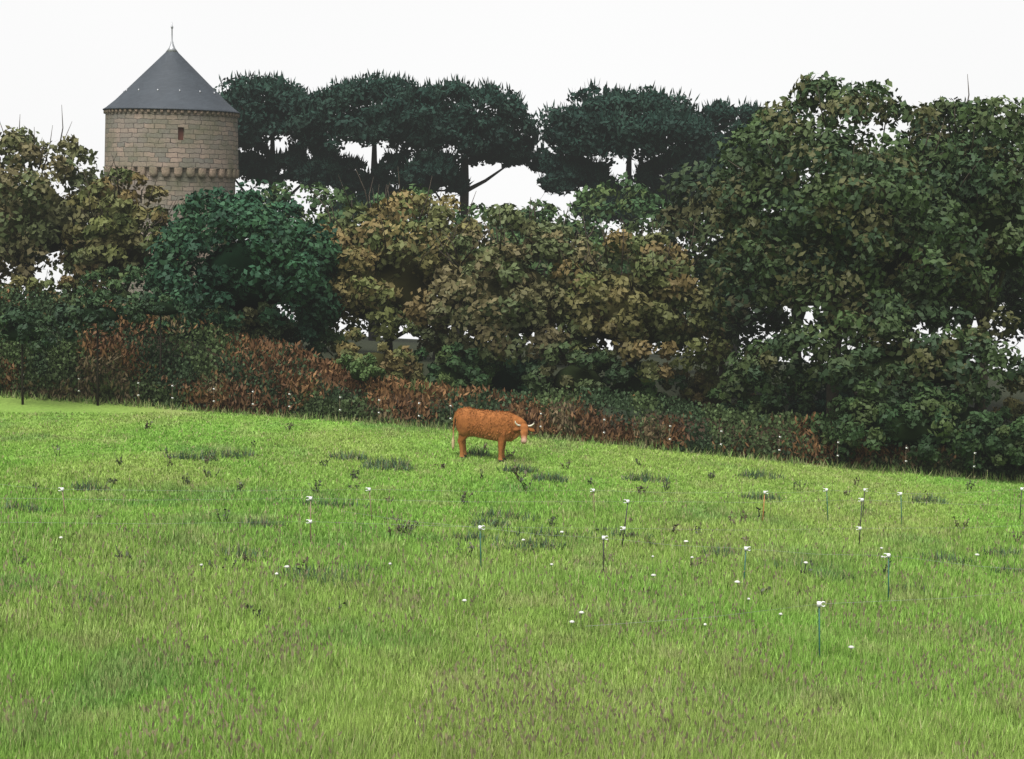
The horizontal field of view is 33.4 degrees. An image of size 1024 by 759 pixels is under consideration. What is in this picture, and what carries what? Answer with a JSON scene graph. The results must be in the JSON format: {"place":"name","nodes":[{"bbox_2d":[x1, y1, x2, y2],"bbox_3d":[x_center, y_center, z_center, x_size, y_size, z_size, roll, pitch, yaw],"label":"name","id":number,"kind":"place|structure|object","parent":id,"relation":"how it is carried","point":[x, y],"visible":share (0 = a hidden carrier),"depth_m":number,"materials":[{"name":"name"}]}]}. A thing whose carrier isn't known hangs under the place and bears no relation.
{"place":"outdoors","nodes":[
{"label":"outdoors","id":0,"kind":"place"},
{"bbox_2d":[336,352,385,390],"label":"broom bush","id":1,"kind":"object","parent":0,"point":[372,369],"depth_m":59.48,"materials":[{"name":"green plant"}]},
{"bbox_2d":[0,333,1023,558],"bbox_3d":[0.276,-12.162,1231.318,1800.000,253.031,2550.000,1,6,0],"label":"field terrain","id":2,"kind":"structure","parent":0,"point":[10,404],"depth_m":57.05,"materials":[{"name":"green plant"}]},
{"bbox_2d":[0,254,23,305],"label":"tree","id":3,"kind":"object","parent":2,"relation":"on","point":[4,271],"visible":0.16,"depth_m":80.12,"materials":[{"name":"green plant"}]},
{"bbox_2d":[3,274,75,315],"bbox_3d":[-18.038,-1.808,64.989,4.129,4.390,2.914,1,6,0],"label":"tree","id":4,"kind":"object","parent":2,"relation":"on","point":[32,283],"depth_m":64.57,"materials":[{"name":"green plant"}]},
{"bbox_2d":[0,306,80,404],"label":"tree","id":5,"kind":"object","parent":2,"relation":"on","point":[10,317],"depth_m":58.62,"materials":[{"name":"green plant"}]},
{"bbox_2d":[0,105,148,289],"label":"oak tree","id":6,"kind":"object","parent":2,"relation":"on","point":[33,240],"depth_m":71.38,"materials":[{"name":"green plant"}]},
{"bbox_2d":[52,287,145,405],"bbox_3d":[-14.511,-0.982,59.844,3.309,4.501,1.789,1,6,0],"label":"tree","id":7,"kind":"object","parent":2,"relation":"on","point":[71,314],"depth_m":59.61,"materials":[{"name":"green plant"}]},
{"bbox_2d":[69,264,167,304],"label":"tree","id":8,"kind":"object","parent":2,"relation":"on","point":[112,284],"depth_m":66.13,"materials":[{"name":"green plant"}]},
{"bbox_2d":[57,156,185,294],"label":"oak tree","id":9,"kind":"object","parent":2,"relation":"on","point":[130,216],"depth_m":70.45,"materials":[{"name":"green plant"}]},
{"bbox_2d":[122,287,198,400],"bbox_3d":[-12.577,-1.035,60.981,2.774,4.592,1.438,1,6,0],"label":"tree","id":10,"kind":"object","parent":2,"relation":"on","point":[148,305],"depth_m":60.71,"materials":[{"name":"green plant"}]},
{"bbox_2d":[104,109,238,313],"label":"tower walls","id":11,"kind":"structure","parent":2,"relation":"on","point":[146,139],"depth_m":108.63,"materials":[{"name":"beige stone"}]},
{"bbox_2d":[103,51,239,113],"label":"conical roof","id":12,"kind":"structure","parent":11,"relation":"on","point":[168,75],"depth_m":109.51,"materials":[{"name":"grey stone"}]},
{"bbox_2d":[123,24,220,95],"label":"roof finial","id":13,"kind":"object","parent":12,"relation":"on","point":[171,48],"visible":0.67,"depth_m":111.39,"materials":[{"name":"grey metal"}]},
{"bbox_2d":[104,166,238,178],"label":"tower corbels","id":14,"kind":"object","parent":11,"relation":"attached to","point":[221,173],"visible":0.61,"depth_m":108.81,"materials":[{"name":"beige stone"}]},
{"bbox_2d":[103,109,239,117],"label":"tower eave dentils","id":15,"kind":"object","parent":11,"relation":"attached to","point":[168,111],"visible":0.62,"depth_m":108.73,"materials":[{"name":"beige stone"}]},
{"bbox_2d":[178,127,182,139],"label":"window","id":16,"kind":"structure","parent":11,"relation":"in","point":[180,133],"depth_m":108.32,"materials":[{"name":"brown wood"}]},
{"bbox_2d":[120,287,223,342],"bbox_3d":[-12.712,-1.306,63.762,4.021,4.434,2.605,1,6,0],"label":"bush","id":17,"kind":"object","parent":2,"relation":"on","point":[172,293],"depth_m":63.24,"materials":[{"name":"green plant"}]},
{"bbox_2d":[134,178,348,345],"bbox_3d":[-10.340,-3.337,64.888,8.111,8.641,6.517,1,6,0],"label":"holly tree","id":18,"kind":"object","parent":2,"relation":"on","point":[310,268],"depth_m":64.11,"materials":[{"name":"green plant"}]},
{"bbox_2d":[201,296,303,344],"bbox_3d":[-10.247,-1.417,65.128,4.524,4.533,2.950,1,6,0],"label":"bush","id":19,"kind":"object","parent":2,"relation":"on","point":[250,315],"depth_m":64.36,"materials":[{"name":"green plant"}]},
{"bbox_2d":[214,70,342,213],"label":"pine","id":20,"kind":"object","parent":2,"relation":"on","point":[280,93],"depth_m":125.43,"materials":[{"name":"green plant"}]},
{"bbox_2d":[261,325,347,367],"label":"bush","id":21,"kind":"object","parent":2,"relation":"on","point":[318,346],"depth_m":66.02,"materials":[{"name":"green plant"}]},
{"bbox_2d":[213,181,405,339],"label":"tree","id":22,"kind":"object","parent":2,"relation":"on","point":[287,195],"depth_m":91.09,"materials":[{"name":"green plant"}]},
{"bbox_2d":[284,68,463,340],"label":"pine","id":23,"kind":"object","parent":2,"relation":"on","point":[318,109],"depth_m":121.90,"materials":[{"name":"green plant"}]},
{"bbox_2d":[330,327,427,391],"bbox_3d":[-5.132,-0.301,63.562,4.087,3.236,2.547,1,6,0],"label":"bush","id":24,"kind":"object","parent":2,"relation":"on","point":[411,371],"depth_m":63.24,"materials":[{"name":"green plant"}]},
{"bbox_2d":[286,170,506,383],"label":"oak tree","id":25,"kind":"object","parent":2,"relation":"on","point":[348,282],"depth_m":66.93,"materials":[{"name":"green plant"}]},
{"bbox_2d":[315,184,554,359],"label":"tree","id":26,"kind":"object","parent":2,"relation":"on","point":[459,218],"depth_m":84.82,"materials":[{"name":"green plant"}]},
{"bbox_2d":[397,341,504,398],"bbox_3d":[-2.360,-0.087,64.919,4.165,2.817,2.845,1,6,0],"label":"bush","id":27,"kind":"object","parent":2,"relation":"on","point":[446,354],"depth_m":64.57,"materials":[{"name":"green plant"}]},
{"bbox_2d":[386,74,549,332],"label":"pine","id":28,"kind":"object","parent":2,"relation":"on","point":[507,141],"depth_m":123.70,"materials":[{"name":"green plant"}]},
{"bbox_2d":[452,407,534,461],"bbox_3d":[-0.552,1.659,51.629,2.596,1.645,0.942,3,7,14],"label":"cow","id":29,"kind":"object","parent":2,"relation":"on","point":[502,427],"visible":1,"depth_m":51.35},
{"bbox_2d":[459,336,563,404],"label":"bush","id":30,"kind":"object","parent":2,"relation":"on","point":[519,367],"depth_m":66.08,"materials":[{"name":"green plant"}]},
{"bbox_2d":[0,410,1023,758],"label":"grass field","id":31,"kind":"structure","parent":2,"relation":"on","point":[176,650],"depth_m":27.52,"materials":[{"name":"green plant"}]},
{"bbox_2d":[59,531,978,656],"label":"wildflowers","id":32,"kind":"object","parent":31,"relation":"on","point":[582,612],"visible":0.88,"depth_m":29.31,"materials":[{"name":"white plant"}]},
{"bbox_2d":[0,282,1023,482],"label":"hedge","id":33,"kind":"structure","parent":2,"relation":"on","point":[235,369],"depth_m":59.69,"materials":[{"name":"brown plant"}]},
{"bbox_2d":[0,420,1023,620],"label":"field weeds","id":34,"kind":"object","parent":2,"relation":"on","point":[481,452],"visible":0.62,"depth_m":40.25,"materials":[{"name":"green plant"}]},
{"bbox_2d":[417,194,607,403],"bbox_3d":[0.217,-2.925,66.722,7.869,8.774,8.269,1,6,0],"label":"oak tree","id":35,"kind":"object","parent":2,"relation":"on","point":[547,242],"depth_m":64.63,"materials":[{"name":"green plant"}]},
{"bbox_2d":[58,378,1023,658],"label":"flowers","id":36,"kind":"object","parent":2,"relation":"on","point":[888,556],"visible":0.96,"depth_m":38.46,"materials":[{"name":"plant"}]},
{"bbox_2d":[492,199,604,332],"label":"tree","id":37,"kind":"object","parent":2,"relation":"on","point":[546,205],"depth_m":93.90,"materials":[{"name":"green plant"}]},
{"bbox_2d":[520,339,629,404],"bbox_3d":[2.321,0.147,63.639,4.138,3.193,2.318,1,6,0],"label":"bush","id":38,"kind":"object","parent":2,"relation":"on","point":[583,361],"depth_m":63.21,"materials":[{"name":"green plant"}]},
{"bbox_2d":[522,171,721,362],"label":"tree","id":39,"kind":"object","parent":2,"relation":"on","point":[631,203],"depth_m":88.70,"materials":[{"name":"green plant"}]},
{"bbox_2d":[535,78,723,346],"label":"pine","id":40,"kind":"object","parent":2,"relation":"on","point":[573,129],"depth_m":119.72,"materials":[{"name":"green plant"}]},
{"bbox_2d":[574,361,691,410],"bbox_3d":[4.658,0.471,64.929,4.623,2.604,3.082,1,6,0],"label":"bush","id":41,"kind":"object","parent":2,"relation":"on","point":[650,388],"depth_m":64.90,"materials":[{"name":"green plant"}]},
{"bbox_2d":[543,216,733,382],"bbox_3d":[4.783,-2.255,65.508,7.444,8.188,6.496,1,6,0],"label":"oak tree","id":42,"kind":"object","parent":2,"relation":"on","point":[678,334],"depth_m":64.00,"materials":[{"name":"green plant"}]},
{"bbox_2d":[657,367,754,410],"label":"bush","id":43,"kind":"object","parent":2,"relation":"on","point":[706,382],"depth_m":66.03,"materials":[{"name":"green plant"}]},
{"bbox_2d":[652,235,784,379],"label":"tree","id":44,"kind":"object","parent":2,"relation":"on","point":[750,330],"depth_m":74.19,"materials":[{"name":"green plant"}]},
{"bbox_2d":[684,95,800,356],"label":"pine","id":45,"kind":"object","parent":2,"relation":"on","point":[725,115],"depth_m":124.73,"materials":[{"name":"green plant"}]},
{"bbox_2d":[706,368,816,424],"bbox_3d":[9.288,0.895,63.490,4.128,2.619,2.667,1,6,0],"label":"bush","id":46,"kind":"object","parent":2,"relation":"on","point":[806,404],"depth_m":63.12,"materials":[{"name":"green plant"}]},
{"bbox_2d":[653,135,923,404],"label":"tree","id":47,"kind":"object","parent":2,"relation":"on","point":[694,208],"depth_m":69.78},
{"bbox_2d":[787,369,866,421],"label":"bush","id":48,"kind":"object","parent":2,"relation":"on","point":[821,403],"depth_m":64.68,"materials":[{"name":"green plant"}]},
{"bbox_2d":[703,71,996,431],"bbox_3d":[12.012,-4.258,62.014,10.328,13.738,11.719,1,6,0],"label":"tree","id":49,"kind":"object","parent":2,"relation":"on","point":[829,150],"depth_m":58.97,"materials":[{"name":"green plant"}]},
{"bbox_2d":[714,297,1023,420],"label":"big low oak tree","id":50,"kind":"object","parent":2,"relation":"on","point":[978,346],"depth_m":56.59,"materials":[{"name":"green plant"}]},
{"bbox_2d":[805,380,1003,463],"bbox_3d":[13.188,1.694,55.584,6.961,3.247,3.568,1,6,0],"label":"bush","id":51,"kind":"object","parent":2,"relation":"on","point":[941,416],"depth_m":55.01,"materials":[{"name":"green plant"}]},
{"bbox_2d":[811,126,1023,390],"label":"tree","id":52,"kind":"object","parent":2,"relation":"on","point":[1001,298],"depth_m":68.73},
{"bbox_2d":[865,74,1023,435],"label":"tree","id":53,"kind":"object","parent":2,"relation":"on","point":[984,120],"depth_m":60.06,"materials":[{"name":"green plant"}]},
{"bbox_2d":[933,384,1011,435],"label":"bush","id":54,"kind":"object","parent":2,"relation":"on","point":[1004,411],"depth_m":63.24,"materials":[{"name":"green plant"}]},
{"bbox_2d":[962,411,1023,472],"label":"bush","id":55,"kind":"object","parent":2,"relation":"on","point":[1014,430],"depth_m":54.01,"materials":[{"name":"green plant"}]},
{"bbox_2d":[987,143,1023,344],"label":"tree","id":56,"kind":"object","parent":2,"relation":"on","point":[1018,292],"visible":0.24,"depth_m":67.71,"materials":[{"name":"green plant"}]},
{"bbox_2d":[991,383,1023,429],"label":"bush","id":57,"kind":"object","parent":2,"relation":"on","point":[1013,403],"depth_m":65.02,"materials":[{"name":"green plant"}]},
{"bbox_2d":[0,0,1023,370],"label":"sky","id":58,"kind":"structure","parent":0,"point":[80,56],"materials":[{"name":"white"}]}
]}

